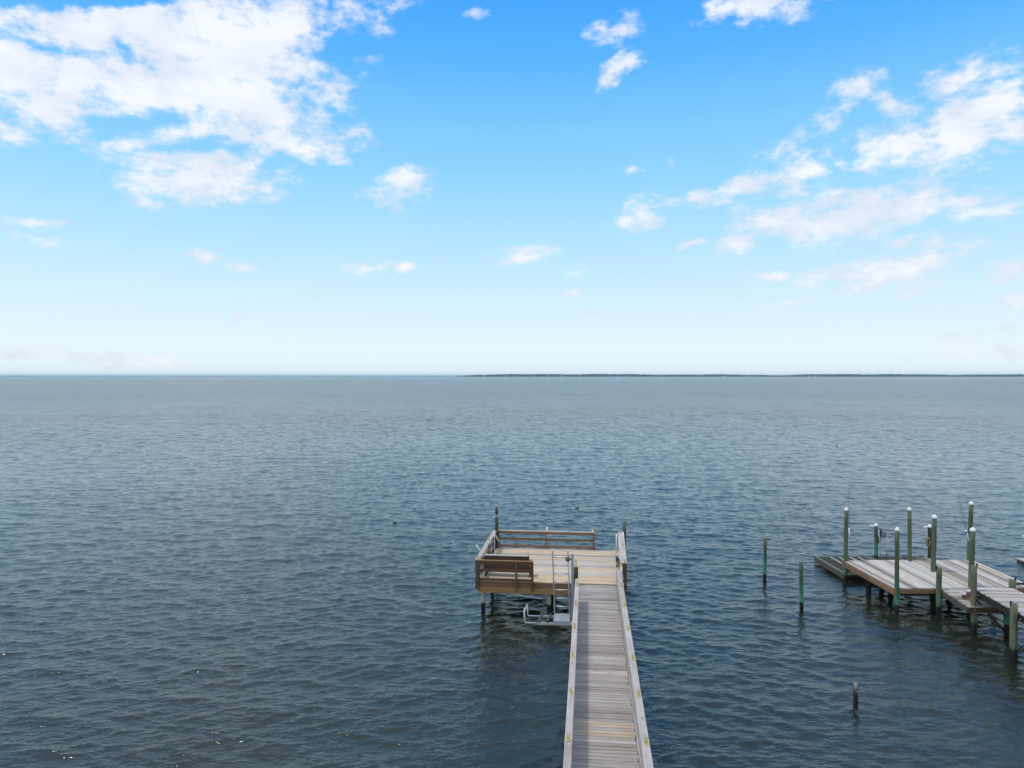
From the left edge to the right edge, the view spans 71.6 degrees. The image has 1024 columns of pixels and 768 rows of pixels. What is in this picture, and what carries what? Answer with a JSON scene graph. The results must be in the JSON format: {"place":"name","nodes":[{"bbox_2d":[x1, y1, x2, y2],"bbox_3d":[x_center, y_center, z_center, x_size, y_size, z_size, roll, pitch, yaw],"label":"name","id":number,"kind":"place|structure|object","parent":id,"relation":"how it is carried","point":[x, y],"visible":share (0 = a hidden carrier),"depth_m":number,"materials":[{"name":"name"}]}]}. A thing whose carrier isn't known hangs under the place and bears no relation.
{"place":"outdoors","nodes":[
{"label":"outdoors","id":0,"kind":"place"},
{"bbox_2d":[0,376,1023,767],"bbox_3d":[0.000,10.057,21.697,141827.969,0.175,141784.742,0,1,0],"label":"water","id":1,"kind":"structure","parent":0,"point":[222,572],"depth_m":39.18,"materials":[{"name":"blue liquid"}]},
{"bbox_2d":[0,376,454,376],"bbox_3d":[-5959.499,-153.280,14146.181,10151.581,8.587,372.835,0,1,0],"label":"distant woodland","id":2,"kind":"object","parent":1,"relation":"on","point":[220,376],"visible":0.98,"depth_m":14022.93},
{"bbox_2d":[475,517,653,767],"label":"wooden pier","id":3,"kind":"structure","parent":1,"relation":"in","point":[602,714],"depth_m":23.26,"materials":[{"name":"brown wood"}]},
{"bbox_2d":[484,552,531,576],"bbox_3d":[-0.177,7.891,31.329,2.090,1.115,0.570,0,1,6],"label":"bench","id":4,"kind":"object","parent":3,"relation":"on","point":[505,557],"visible":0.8,"depth_m":31.09,"materials":[{"name":"brown wood"}]},
{"bbox_2d":[524,549,573,632],"bbox_3d":[1.496,8.889,28.605,1.976,4.180,1.152,0,1,6],"label":"ladder","id":5,"kind":"object","parent":3,"relation":"attached to","point":[562,619],"visible":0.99,"depth_m":28.49,"materials":[{"name":"metal"}]},
{"bbox_2d":[763,538,766,583],"bbox_3d":[12.564,9.379,35.279,0.181,3.452,0.173,0,1,0],"label":"mooring piling","id":6,"kind":"object","parent":1,"relation":"in","point":[764,560],"visible":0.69,"depth_m":35.20,"materials":[{"name":"green wood"}]},
{"bbox_2d":[799,562,804,610],"bbox_3d":[12.624,9.462,30.989,0.214,3.383,0.206,0,1,-15],"label":"mooring piling","id":7,"kind":"object","parent":1,"relation":"in","point":[801,600],"visible":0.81,"depth_m":30.91,"materials":[{"name":"green wood"}]},
{"bbox_2d":[853,682,857,707],"bbox_3d":[10.699,10.283,22.097,0.152,1.944,0.154,1,1,40],"label":"old piling","id":8,"kind":"object","parent":1,"relation":"in","point":[855,694],"visible":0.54,"depth_m":22.03,"materials":[{"name":"grey wood"}]},
{"bbox_2d":[814,523,936,580],"bbox_3d":[19.890,9.364,37.328,6.420,3.436,3.700,0,1,0],"label":"dock","id":9,"kind":"object","parent":1,"relation":"in","point":[833,565],"visible":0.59,"depth_m":38.57,"materials":[{"name":"grey wood"}]},
{"bbox_2d":[842,501,1023,662],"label":"fishing dock","id":10,"kind":"object","parent":1,"relation":"in","point":[971,586],"visible":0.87,"depth_m":31.01,"materials":[{"name":"grey wood"}]},
{"bbox_2d":[956,487,969,540],"bbox_3d":[22.215,6.326,34.999,0.736,2.840,0.120,0,1,0],"label":"fishing rod","id":11,"kind":"object","parent":10,"relation":"attached to","point":[964,524],"visible":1,"depth_m":35.00,"materials":[{"name":"white plastic"}]},
{"bbox_2d":[1016,535,1023,562],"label":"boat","id":12,"kind":"object","parent":1,"relation":"in","point":[1021,560],"visible":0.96,"depth_m":39.11,"materials":[{"name":"plastic"}]},
{"bbox_2d":[0,0,1023,375],"label":"sky","id":13,"kind":"structure","parent":0,"point":[188,187],"materials":[{"name":"blue"}]},
{"bbox_2d":[879,528,887,557],"bbox_3d":[20.263,8.679,38.765,0.450,1.652,0.149,0,1,6],"label":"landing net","id":14,"kind":"object","parent":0,"point":[881,531],"visible":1,"depth_m":38.75,"materials":[{"name":"grey"}]},
{"bbox_3d":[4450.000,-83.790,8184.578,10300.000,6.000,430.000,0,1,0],"label":"far shore","id":15,"kind":"structure","parent":0,"visible":0},
{"bbox_2d":[455,374,1023,376],"bbox_3d":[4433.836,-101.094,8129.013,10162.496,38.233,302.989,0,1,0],"label":"woodland","id":16,"kind":"object","parent":15,"relation":"on","point":[731,375],"visible":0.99,"depth_m":8016.22,"materials":[{"name":"green plant"}]}
]}

